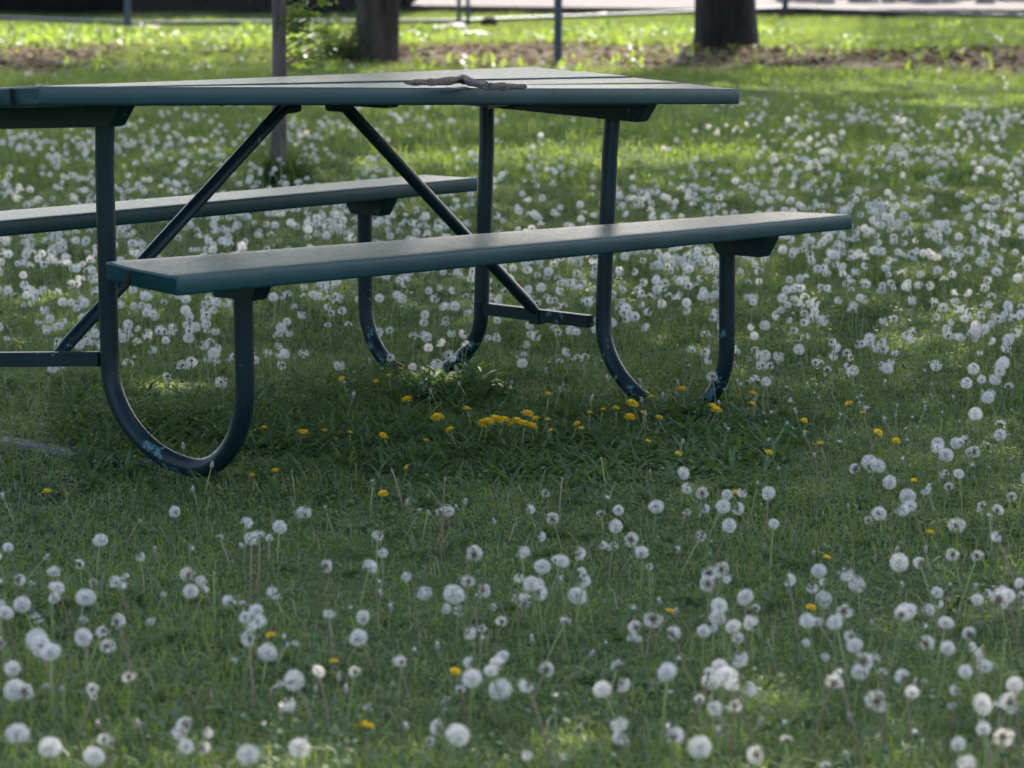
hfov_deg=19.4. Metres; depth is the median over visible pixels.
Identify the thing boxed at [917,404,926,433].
spent dandelion
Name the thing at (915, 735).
spent dandelion
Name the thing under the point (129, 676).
dandelion seed head
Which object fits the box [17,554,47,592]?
spent dandelion
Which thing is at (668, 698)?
spent dandelion
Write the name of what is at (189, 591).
dandelion seed head
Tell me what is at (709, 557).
spent dandelion
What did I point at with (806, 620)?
dandelion seed head
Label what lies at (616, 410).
dandelion flower
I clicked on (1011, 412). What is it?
spent dandelion
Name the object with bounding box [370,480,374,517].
spent dandelion
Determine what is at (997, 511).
dandelion seed head
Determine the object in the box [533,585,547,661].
dandelion seed head
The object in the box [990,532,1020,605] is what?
dandelion seed head
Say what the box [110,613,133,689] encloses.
dandelion seed head
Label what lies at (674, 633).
dandelion seed head
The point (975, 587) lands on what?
spent dandelion
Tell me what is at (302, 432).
dandelion flower
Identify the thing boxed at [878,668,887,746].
dandelion seed head
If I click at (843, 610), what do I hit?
dandelion seed head
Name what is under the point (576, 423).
dandelion flower
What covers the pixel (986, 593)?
dandelion seed head
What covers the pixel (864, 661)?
dandelion seed head
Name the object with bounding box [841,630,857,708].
dandelion seed head
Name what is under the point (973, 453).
dandelion seed head
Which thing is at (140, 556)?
dandelion seed head
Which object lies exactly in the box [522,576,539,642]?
dandelion seed head
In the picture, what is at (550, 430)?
dandelion flower
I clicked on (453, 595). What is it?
dandelion seed head
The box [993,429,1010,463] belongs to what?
dandelion seed head
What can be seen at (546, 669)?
dandelion seed head
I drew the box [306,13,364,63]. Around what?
shrub
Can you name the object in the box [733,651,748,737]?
dandelion seed head
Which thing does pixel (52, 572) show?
dandelion seed head
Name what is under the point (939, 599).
spent dandelion
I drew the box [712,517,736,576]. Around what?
dandelion seed head
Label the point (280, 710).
spent dandelion
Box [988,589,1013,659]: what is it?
dandelion seed head
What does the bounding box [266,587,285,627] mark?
dandelion seed head
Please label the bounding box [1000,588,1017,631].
dandelion seed head
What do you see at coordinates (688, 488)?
dandelion seed head
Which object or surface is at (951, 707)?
dandelion seed head
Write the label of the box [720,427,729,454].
spent dandelion
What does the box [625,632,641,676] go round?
dandelion seed head
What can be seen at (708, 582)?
dandelion seed head
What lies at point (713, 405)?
dandelion flower
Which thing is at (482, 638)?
spent dandelion
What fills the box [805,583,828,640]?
dandelion seed head
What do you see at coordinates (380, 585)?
spent dandelion
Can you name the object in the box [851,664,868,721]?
dandelion seed head
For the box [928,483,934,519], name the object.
dandelion seed head
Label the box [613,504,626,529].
dandelion seed head
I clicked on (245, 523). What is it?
dandelion seed head
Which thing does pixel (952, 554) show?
dandelion seed head
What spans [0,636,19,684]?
dandelion seed head
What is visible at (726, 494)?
dandelion seed head
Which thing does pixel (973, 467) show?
spent dandelion
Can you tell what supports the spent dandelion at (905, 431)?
on the ground at (314, 553)
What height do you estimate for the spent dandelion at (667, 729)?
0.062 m
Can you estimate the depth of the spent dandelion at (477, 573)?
5.29 m
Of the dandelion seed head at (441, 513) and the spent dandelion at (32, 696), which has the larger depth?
the dandelion seed head at (441, 513)
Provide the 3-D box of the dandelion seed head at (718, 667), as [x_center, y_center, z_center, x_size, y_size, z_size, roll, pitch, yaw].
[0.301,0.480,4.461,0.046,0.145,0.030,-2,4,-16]
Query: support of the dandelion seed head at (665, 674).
on the ground at (314, 553)
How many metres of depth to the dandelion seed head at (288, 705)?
4.43 m
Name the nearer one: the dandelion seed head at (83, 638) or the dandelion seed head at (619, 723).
the dandelion seed head at (619, 723)
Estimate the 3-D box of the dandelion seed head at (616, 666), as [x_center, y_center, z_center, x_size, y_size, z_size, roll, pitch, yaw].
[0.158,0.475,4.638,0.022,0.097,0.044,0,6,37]
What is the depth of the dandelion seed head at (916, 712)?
4.57 m
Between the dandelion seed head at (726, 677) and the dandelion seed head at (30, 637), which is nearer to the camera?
the dandelion seed head at (726, 677)
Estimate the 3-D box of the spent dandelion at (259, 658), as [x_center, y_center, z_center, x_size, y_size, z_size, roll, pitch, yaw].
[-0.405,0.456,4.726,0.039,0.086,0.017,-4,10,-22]
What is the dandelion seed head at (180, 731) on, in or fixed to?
on the ground at (314, 553)
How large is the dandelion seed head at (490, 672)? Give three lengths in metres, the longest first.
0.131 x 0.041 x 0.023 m
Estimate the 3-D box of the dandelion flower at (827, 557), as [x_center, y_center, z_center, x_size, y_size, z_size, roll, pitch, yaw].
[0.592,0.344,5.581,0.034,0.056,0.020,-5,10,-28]
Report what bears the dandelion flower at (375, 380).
on the ground at (314, 553)
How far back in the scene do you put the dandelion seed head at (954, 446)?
6.63 m
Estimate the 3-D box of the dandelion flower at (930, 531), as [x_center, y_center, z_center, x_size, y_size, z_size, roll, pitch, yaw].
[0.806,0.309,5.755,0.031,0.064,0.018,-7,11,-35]
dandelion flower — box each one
[43,489,57,503]
[248,473,260,494]
[266,631,276,645]
[297,429,307,450]
[329,658,344,677]
[338,376,350,400]
[358,720,366,746]
[362,722,374,757]
[371,379,379,400]
[378,490,387,507]
[379,432,391,453]
[401,396,411,413]
[402,465,408,486]
[430,413,444,426]
[445,426,456,447]
[449,667,465,701]
[462,406,472,432]
[478,419,489,441]
[480,418,494,449]
[487,414,505,445]
[495,416,510,447]
[507,422,513,435]
[509,417,520,443]
[519,419,529,447]
[521,409,535,432]
[526,421,538,445]
[532,416,539,444]
[541,428,552,453]
[544,392,550,413]
[570,421,579,444]
[578,426,585,448]
[598,408,606,432]
[613,405,619,419]
[624,413,635,428]
[626,399,639,422]
[648,394,658,414]
[655,415,667,439]
[657,609,673,638]
[674,450,686,470]
[677,386,686,403]
[707,402,717,421]
[711,406,722,421]
[732,490,739,509]
[748,390,756,422]
[763,449,772,468]
[802,418,807,449]
[806,603,824,631]
[817,441,827,468]
[823,555,837,577]
[843,400,852,430]
[859,411,869,445]
[869,428,882,456]
[886,438,899,461]
[910,478,917,499]
[926,530,939,555]
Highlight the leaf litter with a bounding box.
[0,37,1023,74]
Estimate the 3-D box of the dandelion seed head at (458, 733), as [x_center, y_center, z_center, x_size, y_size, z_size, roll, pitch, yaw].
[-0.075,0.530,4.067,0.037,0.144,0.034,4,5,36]
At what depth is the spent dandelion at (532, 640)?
4.84 m
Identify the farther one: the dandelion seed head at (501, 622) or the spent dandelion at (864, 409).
the spent dandelion at (864, 409)
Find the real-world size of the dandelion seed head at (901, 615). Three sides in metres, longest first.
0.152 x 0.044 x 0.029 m
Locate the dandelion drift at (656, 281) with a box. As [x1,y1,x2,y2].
[0,51,1023,493]
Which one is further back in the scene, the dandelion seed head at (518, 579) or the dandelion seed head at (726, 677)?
the dandelion seed head at (518, 579)
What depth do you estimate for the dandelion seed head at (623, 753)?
4.20 m
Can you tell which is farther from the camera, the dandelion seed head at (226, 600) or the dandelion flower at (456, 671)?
the dandelion seed head at (226, 600)
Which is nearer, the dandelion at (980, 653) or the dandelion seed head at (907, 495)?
the dandelion at (980, 653)
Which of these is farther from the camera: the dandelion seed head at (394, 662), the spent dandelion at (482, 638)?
the spent dandelion at (482, 638)
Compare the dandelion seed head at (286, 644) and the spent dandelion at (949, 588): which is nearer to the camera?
the dandelion seed head at (286, 644)
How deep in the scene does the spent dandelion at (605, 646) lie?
4.91 m
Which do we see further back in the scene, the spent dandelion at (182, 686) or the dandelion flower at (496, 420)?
the dandelion flower at (496, 420)
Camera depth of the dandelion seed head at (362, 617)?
4.94 m
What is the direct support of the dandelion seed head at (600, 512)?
on the ground at (314, 553)
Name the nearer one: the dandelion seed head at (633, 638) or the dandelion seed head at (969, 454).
the dandelion seed head at (633, 638)
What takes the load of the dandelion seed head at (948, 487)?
on the ground at (314, 553)
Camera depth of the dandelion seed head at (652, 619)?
4.87 m
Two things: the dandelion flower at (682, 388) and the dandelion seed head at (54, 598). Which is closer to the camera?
the dandelion seed head at (54, 598)
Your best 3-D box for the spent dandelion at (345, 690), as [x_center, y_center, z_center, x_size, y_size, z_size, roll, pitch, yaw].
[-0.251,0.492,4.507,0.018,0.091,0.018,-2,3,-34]
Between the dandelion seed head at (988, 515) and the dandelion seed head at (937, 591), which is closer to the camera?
the dandelion seed head at (937, 591)
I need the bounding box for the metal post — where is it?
[554,0,561,64]
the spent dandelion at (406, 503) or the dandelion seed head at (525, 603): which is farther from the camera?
the spent dandelion at (406, 503)
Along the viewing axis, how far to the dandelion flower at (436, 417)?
7.01 m
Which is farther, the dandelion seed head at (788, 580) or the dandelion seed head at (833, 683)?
the dandelion seed head at (788, 580)
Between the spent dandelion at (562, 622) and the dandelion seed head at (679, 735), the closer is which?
the dandelion seed head at (679, 735)
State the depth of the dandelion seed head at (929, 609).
4.94 m
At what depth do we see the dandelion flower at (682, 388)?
7.40 m
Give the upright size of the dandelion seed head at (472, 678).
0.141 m
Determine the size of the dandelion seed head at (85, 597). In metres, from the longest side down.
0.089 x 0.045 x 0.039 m
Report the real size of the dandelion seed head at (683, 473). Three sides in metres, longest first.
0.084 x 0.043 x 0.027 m
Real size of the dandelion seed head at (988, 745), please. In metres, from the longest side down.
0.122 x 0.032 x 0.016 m
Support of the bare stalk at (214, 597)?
on the ground at (314, 553)
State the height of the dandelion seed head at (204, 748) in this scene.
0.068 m
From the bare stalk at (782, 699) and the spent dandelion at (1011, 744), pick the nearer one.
the spent dandelion at (1011, 744)
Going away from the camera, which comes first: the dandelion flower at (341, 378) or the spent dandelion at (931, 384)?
the dandelion flower at (341, 378)
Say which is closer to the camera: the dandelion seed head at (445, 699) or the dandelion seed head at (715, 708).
the dandelion seed head at (715, 708)
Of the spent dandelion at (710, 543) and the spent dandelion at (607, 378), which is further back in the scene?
the spent dandelion at (607, 378)
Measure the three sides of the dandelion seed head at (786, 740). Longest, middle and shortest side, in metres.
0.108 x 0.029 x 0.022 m
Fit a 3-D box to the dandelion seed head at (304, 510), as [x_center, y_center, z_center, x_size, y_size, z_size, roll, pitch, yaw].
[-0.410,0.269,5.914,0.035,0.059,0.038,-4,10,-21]
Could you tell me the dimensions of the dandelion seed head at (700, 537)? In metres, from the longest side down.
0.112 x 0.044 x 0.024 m
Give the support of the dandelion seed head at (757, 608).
on the ground at (314, 553)
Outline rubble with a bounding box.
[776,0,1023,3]
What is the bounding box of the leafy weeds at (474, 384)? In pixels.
[0,162,1023,767]
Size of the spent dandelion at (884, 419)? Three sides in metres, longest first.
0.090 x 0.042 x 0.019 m
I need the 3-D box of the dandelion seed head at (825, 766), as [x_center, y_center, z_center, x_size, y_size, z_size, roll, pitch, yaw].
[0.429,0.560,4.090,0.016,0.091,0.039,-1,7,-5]
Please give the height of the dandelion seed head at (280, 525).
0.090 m
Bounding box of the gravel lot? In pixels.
[412,0,1023,8]
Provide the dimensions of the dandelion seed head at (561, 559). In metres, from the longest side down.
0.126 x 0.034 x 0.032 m
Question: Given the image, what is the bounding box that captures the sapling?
[269,0,339,185]
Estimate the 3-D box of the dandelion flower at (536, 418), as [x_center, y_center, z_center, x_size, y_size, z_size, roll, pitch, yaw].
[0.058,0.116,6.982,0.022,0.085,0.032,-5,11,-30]
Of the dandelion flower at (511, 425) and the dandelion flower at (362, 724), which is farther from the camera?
the dandelion flower at (511, 425)
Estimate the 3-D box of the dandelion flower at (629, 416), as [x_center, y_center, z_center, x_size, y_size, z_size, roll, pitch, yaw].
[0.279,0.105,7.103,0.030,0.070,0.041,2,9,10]
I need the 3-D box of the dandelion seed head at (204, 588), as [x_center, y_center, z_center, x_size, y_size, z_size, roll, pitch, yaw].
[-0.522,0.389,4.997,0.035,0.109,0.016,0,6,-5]
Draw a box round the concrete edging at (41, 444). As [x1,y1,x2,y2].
[0,435,157,469]
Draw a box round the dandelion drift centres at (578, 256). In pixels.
[0,52,1023,447]
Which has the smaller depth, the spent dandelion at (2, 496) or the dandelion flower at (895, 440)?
the spent dandelion at (2, 496)
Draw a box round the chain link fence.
[0,0,1023,26]
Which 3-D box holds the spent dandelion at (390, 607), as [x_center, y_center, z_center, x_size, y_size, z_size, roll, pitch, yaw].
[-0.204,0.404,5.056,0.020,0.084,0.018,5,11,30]
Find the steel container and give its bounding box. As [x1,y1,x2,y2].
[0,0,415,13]
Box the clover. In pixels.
[0,230,1023,767]
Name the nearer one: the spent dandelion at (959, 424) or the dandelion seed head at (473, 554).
the dandelion seed head at (473, 554)
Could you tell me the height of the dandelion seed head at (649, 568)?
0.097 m
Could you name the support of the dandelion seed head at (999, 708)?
on the ground at (314, 553)
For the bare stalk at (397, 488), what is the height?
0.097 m
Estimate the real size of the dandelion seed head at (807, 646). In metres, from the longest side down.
0.140 x 0.032 x 0.029 m
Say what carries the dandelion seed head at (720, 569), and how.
on the ground at (314, 553)
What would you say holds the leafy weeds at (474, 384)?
on the ground at (314, 553)
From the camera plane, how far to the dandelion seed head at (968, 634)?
4.72 m
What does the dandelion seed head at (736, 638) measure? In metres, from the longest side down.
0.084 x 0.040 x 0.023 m
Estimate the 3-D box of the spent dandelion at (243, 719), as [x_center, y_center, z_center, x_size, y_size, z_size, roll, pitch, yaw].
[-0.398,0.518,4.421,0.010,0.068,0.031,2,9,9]
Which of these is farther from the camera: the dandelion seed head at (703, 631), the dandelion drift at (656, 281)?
the dandelion drift at (656, 281)
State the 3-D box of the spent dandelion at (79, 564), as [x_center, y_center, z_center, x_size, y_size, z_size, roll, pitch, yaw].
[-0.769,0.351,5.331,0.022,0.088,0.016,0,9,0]
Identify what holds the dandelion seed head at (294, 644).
on the ground at (314, 553)
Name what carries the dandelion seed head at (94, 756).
on the ground at (314, 553)
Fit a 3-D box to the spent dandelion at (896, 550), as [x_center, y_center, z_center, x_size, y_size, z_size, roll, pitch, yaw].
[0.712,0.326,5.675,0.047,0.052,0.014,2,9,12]
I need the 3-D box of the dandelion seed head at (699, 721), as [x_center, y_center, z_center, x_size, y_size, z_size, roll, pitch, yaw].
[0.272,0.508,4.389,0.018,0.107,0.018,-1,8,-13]
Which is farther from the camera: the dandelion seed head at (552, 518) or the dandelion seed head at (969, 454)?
the dandelion seed head at (969, 454)
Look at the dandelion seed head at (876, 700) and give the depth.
4.37 m
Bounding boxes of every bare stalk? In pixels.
[124,519,140,553]
[213,571,214,625]
[391,469,402,509]
[441,477,445,567]
[558,477,562,519]
[600,457,605,493]
[649,469,655,503]
[766,639,784,716]
[847,504,854,574]
[996,639,1005,739]
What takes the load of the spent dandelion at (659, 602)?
on the ground at (314, 553)
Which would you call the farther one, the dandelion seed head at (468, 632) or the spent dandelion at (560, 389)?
the spent dandelion at (560, 389)
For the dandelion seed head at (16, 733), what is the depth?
4.14 m
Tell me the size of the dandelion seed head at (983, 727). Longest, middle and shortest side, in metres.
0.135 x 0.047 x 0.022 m
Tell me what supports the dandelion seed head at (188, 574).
on the ground at (314, 553)
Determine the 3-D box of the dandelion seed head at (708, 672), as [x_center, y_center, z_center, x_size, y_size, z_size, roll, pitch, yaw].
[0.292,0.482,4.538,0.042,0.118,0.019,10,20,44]
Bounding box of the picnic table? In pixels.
[0,67,851,477]
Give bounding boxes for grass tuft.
[236,145,331,187]
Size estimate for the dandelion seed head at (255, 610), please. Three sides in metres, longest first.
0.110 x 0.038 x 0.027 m
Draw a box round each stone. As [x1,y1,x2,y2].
[439,23,466,32]
[458,30,486,36]
[480,16,496,26]
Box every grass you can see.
[0,9,1023,189]
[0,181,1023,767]
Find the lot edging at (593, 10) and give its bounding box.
[400,5,1023,18]
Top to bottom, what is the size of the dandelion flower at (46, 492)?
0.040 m
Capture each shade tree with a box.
[356,0,399,63]
[693,0,759,50]
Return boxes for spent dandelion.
[1,493,15,527]
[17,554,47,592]
[30,693,34,714]
[47,372,49,400]
[71,525,77,554]
[75,559,81,590]
[94,607,103,632]
[95,719,119,749]
[119,578,128,619]
[135,717,148,756]
[153,546,160,570]
[180,683,209,727]
[191,485,199,517]
[191,546,200,567]
[204,461,213,497]
[232,601,237,624]
[241,714,246,745]
[246,651,261,686]
[259,722,266,761]
[267,593,291,624]
[272,701,283,756]
[273,633,286,682]
[290,469,295,503]
[311,684,317,713]
[315,634,320,666]
[324,507,335,541]
[334,672,340,723]
[339,684,348,731]
[347,392,355,415]
[348,605,357,643]
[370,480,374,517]
[375,589,382,628]
[377,578,389,601]
[387,601,392,639]
[404,721,408,745]
[405,498,413,517]
[405,508,420,538]
[411,647,417,679]
[421,509,429,546]
[434,641,451,689]
[454,504,464,531]
[459,493,465,516]
[462,498,466,522]
[474,593,478,633]
[476,570,481,609]
[479,635,485,660]
[492,519,495,536]
[530,634,534,677]
[548,573,563,612]
[553,691,558,741]
[554,387,561,413]
[560,618,569,661]
[562,650,594,688]
[585,380,589,407]
[599,494,610,527]
[603,640,606,667]
[605,375,614,400]
[610,751,615,767]
[619,547,637,573]
[630,603,636,650]
[657,597,678,622]
[660,689,675,712]
[661,722,669,750]
[670,546,679,567]
[673,606,692,638]
[674,653,703,707]
[703,553,711,582]
[709,540,712,568]
[712,725,723,761]
[714,504,718,534]
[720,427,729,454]
[736,379,745,413]
[738,716,763,755]
[750,481,760,520]
[775,420,789,442]
[780,717,788,738]
[788,400,795,424]
[788,425,792,451]
[803,431,814,464]
[809,550,815,566]
[811,397,819,428]
[812,452,820,491]
[828,388,843,418]
[845,710,859,736]
[853,433,863,455]
[854,396,858,429]
[858,401,862,430]
[860,394,868,422]
[863,404,865,441]
[869,619,873,654]
[879,545,898,564]
[882,417,893,438]
[882,746,887,767]
[895,678,907,727]
[900,456,904,475]
[900,580,903,599]
[903,427,909,454]
[912,676,916,687]
[912,729,936,767]
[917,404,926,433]
[920,622,933,675]
[923,547,929,573]
[930,382,939,409]
[938,595,942,626]
[939,411,943,447]
[940,583,951,635]
[948,421,960,444]
[971,463,979,493]
[971,581,983,620]
[976,441,984,467]
[976,656,997,694]
[990,436,996,473]
[1000,750,1006,767]
[1003,426,1017,463]
[1008,729,1016,762]
[1010,409,1020,438]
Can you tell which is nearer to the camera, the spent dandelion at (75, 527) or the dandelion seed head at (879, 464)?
the spent dandelion at (75, 527)
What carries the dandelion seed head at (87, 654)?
on the ground at (314, 553)
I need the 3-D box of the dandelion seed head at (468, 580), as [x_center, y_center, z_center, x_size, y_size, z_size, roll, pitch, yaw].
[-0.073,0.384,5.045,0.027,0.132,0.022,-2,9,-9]
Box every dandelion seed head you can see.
[0,601,5,665]
[0,606,17,661]
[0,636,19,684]
[2,543,16,571]
[2,678,26,723]
[4,660,20,697]
[4,722,29,767]
[13,595,34,634]
[14,573,25,601]
[15,683,33,723]
[25,628,48,687]
[30,613,42,634]
[30,634,51,690]
[36,736,62,767]
[40,643,60,722]
[43,682,65,715]
[43,736,59,767]
[46,566,60,618]
[48,582,55,647]
[48,593,63,623]
[51,581,73,645]
[60,686,64,731]
[74,588,96,633]
[74,627,91,704]
[75,616,87,648]
[76,561,98,584]
[77,692,96,744]
[81,682,98,741]
[82,747,105,767]
[85,626,109,683]
[86,632,92,681]
[92,533,107,587]
[92,640,112,685]
[97,733,110,767]
[100,734,114,767]
[103,637,131,689]
[109,575,129,623]
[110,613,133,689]
[121,573,129,597]
[122,671,136,745]
[136,552,145,603]
[144,617,154,641]
[144,619,152,633]
[154,592,166,619]
[169,505,179,521]
[171,725,187,767]
[176,716,192,767]
[177,583,198,640]
[177,739,193,767]
[181,567,196,621]
[189,586,208,642]
[192,727,212,767]
[194,575,216,622]
[200,741,217,767]
[217,534,230,568]
[222,595,247,634]
[229,658,237,699]
[235,543,243,560]
[235,744,261,767]
[238,611,252,649]
[239,600,246,634]
[241,517,252,562]
[241,631,256,714]
[243,621,256,705]
[244,532,258,600]
[246,614,265,682]
[248,603,263,643]
[254,530,265,603]
[258,642,277,694]
[263,685,278,717]
[266,535,273,561]
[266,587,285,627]
[273,520,287,561]
[275,642,288,679]
[275,680,283,717]
[279,698,304,734]
[283,669,317,736]
[288,640,297,670]
[289,737,311,767]
[296,506,311,524]
[312,664,331,747]
[321,560,333,599]
[323,609,335,673]
[345,665,359,737]
[349,629,375,676]
[352,704,372,746]
[356,610,369,650]
[357,560,377,630]
[371,531,382,597]
[377,549,387,588]
[393,654,409,701]
[395,656,405,713]
[401,572,411,612]
[417,586,432,625]
[426,736,436,762]
[430,696,449,719]
[430,719,453,767]
[435,507,454,525]
[436,506,453,526]
[442,603,450,627]
[443,584,469,651]
[445,723,470,767]
[454,606,463,645]
[455,684,468,729]
[461,575,475,641]
[462,669,482,745]
[463,657,476,716]
[465,544,482,594]
[465,626,479,671]
[467,584,490,635]
[478,624,486,661]
[484,665,510,736]
[488,678,511,731]
[489,604,496,627]
[490,656,503,735]
[493,616,506,664]
[496,650,508,698]
[509,593,525,639]
[513,573,523,658]
[515,593,532,636]
[517,546,530,621]
[518,680,551,767]
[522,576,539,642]
[522,749,532,767]
[526,505,537,537]
[528,661,553,715]
[530,580,543,635]
[532,559,550,609]
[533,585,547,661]
[537,532,545,554]
[540,488,550,502]
[542,617,571,671]
[544,554,568,618]
[547,513,561,553]
[552,556,566,619]
[560,753,565,767]
[565,547,585,606]
[567,586,586,633]
[568,567,585,610]
[575,571,588,644]
[579,576,596,647]
[592,680,620,733]
[596,510,605,534]
[599,540,607,575]
[607,659,623,713]
[608,520,622,580]
[608,542,622,565]
[611,716,633,767]
[612,731,631,767]
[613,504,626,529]
[618,678,629,725]
[620,739,629,767]
[623,532,640,574]
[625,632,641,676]
[628,621,647,675]
[635,545,648,616]
[642,612,662,678]
[646,563,652,609]
[648,500,663,534]
[657,664,674,749]
[657,727,684,767]
[658,662,677,759]
[663,727,681,767]
[666,626,691,685]
[678,467,689,494]
[679,531,706,581]
[681,483,695,509]
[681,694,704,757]
[687,735,711,767]
[693,712,719,749]
[694,675,718,728]
[695,486,708,528]
[695,695,703,760]
[696,624,710,688]
[698,667,713,727]
[699,576,721,654]
[701,505,713,525]
[701,567,717,625]
[701,572,730,644]
[701,574,719,650]
[702,659,728,736]
[706,499,730,547]
[706,701,732,752]
[709,610,735,668]
[710,625,718,665]
[711,597,727,664]
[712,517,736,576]
[713,562,729,634]
[713,666,738,755]
[717,489,732,516]
[724,619,740,664]
[724,678,754,748]
[728,699,741,767]
[732,631,742,676]
[733,503,751,534]
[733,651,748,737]
[736,681,756,737]
[737,488,752,524]
[737,588,754,655]
[743,615,757,683]
[746,746,763,767]
[751,604,764,655]
[762,486,775,537]
[768,519,779,594]
[781,736,792,767]
[784,574,798,652]
[799,613,823,702]
[802,638,833,710]
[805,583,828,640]
[809,674,843,761]
[811,564,826,619]
[811,617,833,653]
[814,590,839,645]
[819,578,825,644]
[820,761,830,767]
[821,653,829,703]
[826,614,842,702]
[829,566,852,631]
[830,618,850,705]
[834,668,860,767]
[835,602,857,681]
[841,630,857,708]
[842,750,852,767]
[845,638,865,708]
[848,574,865,632]
[850,463,860,484]
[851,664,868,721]
[855,651,873,722]
[860,460,876,489]
[861,455,876,486]
[863,516,871,534]
[864,690,889,760]
[865,459,885,490]
[870,653,882,714]
[871,506,886,540]
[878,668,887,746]
[881,475,895,524]
[883,502,909,550]
[885,607,910,695]
[889,553,908,607]
[890,685,919,763]
[893,489,915,516]
[895,602,914,664]
[895,668,912,757]
[902,603,924,682]
[904,500,921,544]
[913,556,933,616]
[913,679,926,726]
[919,484,932,515]
[919,635,933,717]
[922,603,951,663]
[927,586,943,650]
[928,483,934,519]
[928,601,942,682]
[929,616,953,700]
[931,437,944,469]
[932,640,955,732]
[938,448,953,488]
[939,470,955,495]
[942,482,953,517]
[946,519,965,569]
[946,548,962,600]
[947,702,959,741]
[948,519,965,570]
[948,685,960,738]
[949,593,983,672]
[950,437,960,467]
[950,736,966,767]
[952,626,975,702]
[953,469,963,517]
[954,550,983,629]
[955,438,971,473]
[957,755,975,767]
[958,435,969,467]
[958,664,984,756]
[965,448,972,467]
[967,446,980,471]
[968,642,981,708]
[971,659,992,724]
[973,693,991,767]
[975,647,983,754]
[976,722,992,767]
[977,501,995,529]
[979,720,994,767]
[983,589,998,635]
[985,505,1003,554]
[987,513,992,558]
[987,728,1014,767]
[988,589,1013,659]
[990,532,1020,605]
[990,692,1016,767]
[992,701,1004,767]
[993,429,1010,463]
[996,420,1005,452]
[997,585,1019,645]
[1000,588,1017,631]
[1002,705,1015,767]
[1006,492,1016,518]
[1006,675,1023,765]
[1014,577,1023,598]
[1015,475,1023,527]
[1015,591,1023,657]
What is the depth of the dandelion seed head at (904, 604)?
4.95 m
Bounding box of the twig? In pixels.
[404,74,526,90]
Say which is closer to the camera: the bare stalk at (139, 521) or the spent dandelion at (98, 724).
the spent dandelion at (98, 724)
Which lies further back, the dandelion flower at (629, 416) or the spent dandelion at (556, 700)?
the dandelion flower at (629, 416)
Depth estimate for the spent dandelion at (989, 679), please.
4.78 m
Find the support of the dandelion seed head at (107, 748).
on the ground at (314, 553)
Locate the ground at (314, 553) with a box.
[0,13,1023,767]
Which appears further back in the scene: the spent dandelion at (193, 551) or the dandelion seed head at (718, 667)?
the spent dandelion at (193, 551)
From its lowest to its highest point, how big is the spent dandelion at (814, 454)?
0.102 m
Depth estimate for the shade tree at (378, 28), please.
22.81 m
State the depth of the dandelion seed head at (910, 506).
5.85 m
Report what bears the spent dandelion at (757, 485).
on the ground at (314, 553)
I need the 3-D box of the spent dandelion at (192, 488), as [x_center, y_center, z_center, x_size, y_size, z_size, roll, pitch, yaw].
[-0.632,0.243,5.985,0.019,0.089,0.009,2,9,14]
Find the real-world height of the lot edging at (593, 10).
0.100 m
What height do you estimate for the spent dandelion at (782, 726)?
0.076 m
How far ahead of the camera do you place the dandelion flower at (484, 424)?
6.90 m
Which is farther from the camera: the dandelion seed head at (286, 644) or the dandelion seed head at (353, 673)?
the dandelion seed head at (286, 644)
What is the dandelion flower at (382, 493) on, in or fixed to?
on the ground at (314, 553)
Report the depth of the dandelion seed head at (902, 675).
4.42 m
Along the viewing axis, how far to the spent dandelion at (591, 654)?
4.77 m
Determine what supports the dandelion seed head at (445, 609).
on the ground at (314, 553)
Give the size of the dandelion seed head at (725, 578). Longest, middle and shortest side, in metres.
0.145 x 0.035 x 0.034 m
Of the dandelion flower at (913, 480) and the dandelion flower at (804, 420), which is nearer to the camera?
the dandelion flower at (913, 480)
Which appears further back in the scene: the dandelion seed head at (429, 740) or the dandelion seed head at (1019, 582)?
the dandelion seed head at (1019, 582)
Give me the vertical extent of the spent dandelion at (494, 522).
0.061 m
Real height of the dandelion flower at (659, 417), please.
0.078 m
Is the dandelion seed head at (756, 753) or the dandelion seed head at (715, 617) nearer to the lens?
the dandelion seed head at (756, 753)
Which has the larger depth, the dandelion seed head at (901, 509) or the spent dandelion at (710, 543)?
the dandelion seed head at (901, 509)
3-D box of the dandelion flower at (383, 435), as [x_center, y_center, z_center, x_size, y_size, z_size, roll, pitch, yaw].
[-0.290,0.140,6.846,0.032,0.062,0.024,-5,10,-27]
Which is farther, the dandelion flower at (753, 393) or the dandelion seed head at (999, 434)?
the dandelion flower at (753, 393)
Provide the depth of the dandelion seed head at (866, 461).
6.40 m
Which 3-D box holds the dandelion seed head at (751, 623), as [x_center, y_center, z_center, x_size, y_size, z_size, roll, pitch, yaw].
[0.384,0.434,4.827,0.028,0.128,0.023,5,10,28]
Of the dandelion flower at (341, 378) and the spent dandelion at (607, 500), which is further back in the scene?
the dandelion flower at (341, 378)
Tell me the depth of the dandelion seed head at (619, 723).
4.12 m
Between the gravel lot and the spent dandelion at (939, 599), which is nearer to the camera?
the spent dandelion at (939, 599)
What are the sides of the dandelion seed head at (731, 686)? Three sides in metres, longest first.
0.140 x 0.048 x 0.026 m
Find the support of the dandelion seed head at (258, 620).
on the ground at (314, 553)
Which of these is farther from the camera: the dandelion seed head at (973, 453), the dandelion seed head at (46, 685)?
the dandelion seed head at (973, 453)
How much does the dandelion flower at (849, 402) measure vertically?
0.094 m
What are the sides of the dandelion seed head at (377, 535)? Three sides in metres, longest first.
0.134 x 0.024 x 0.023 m

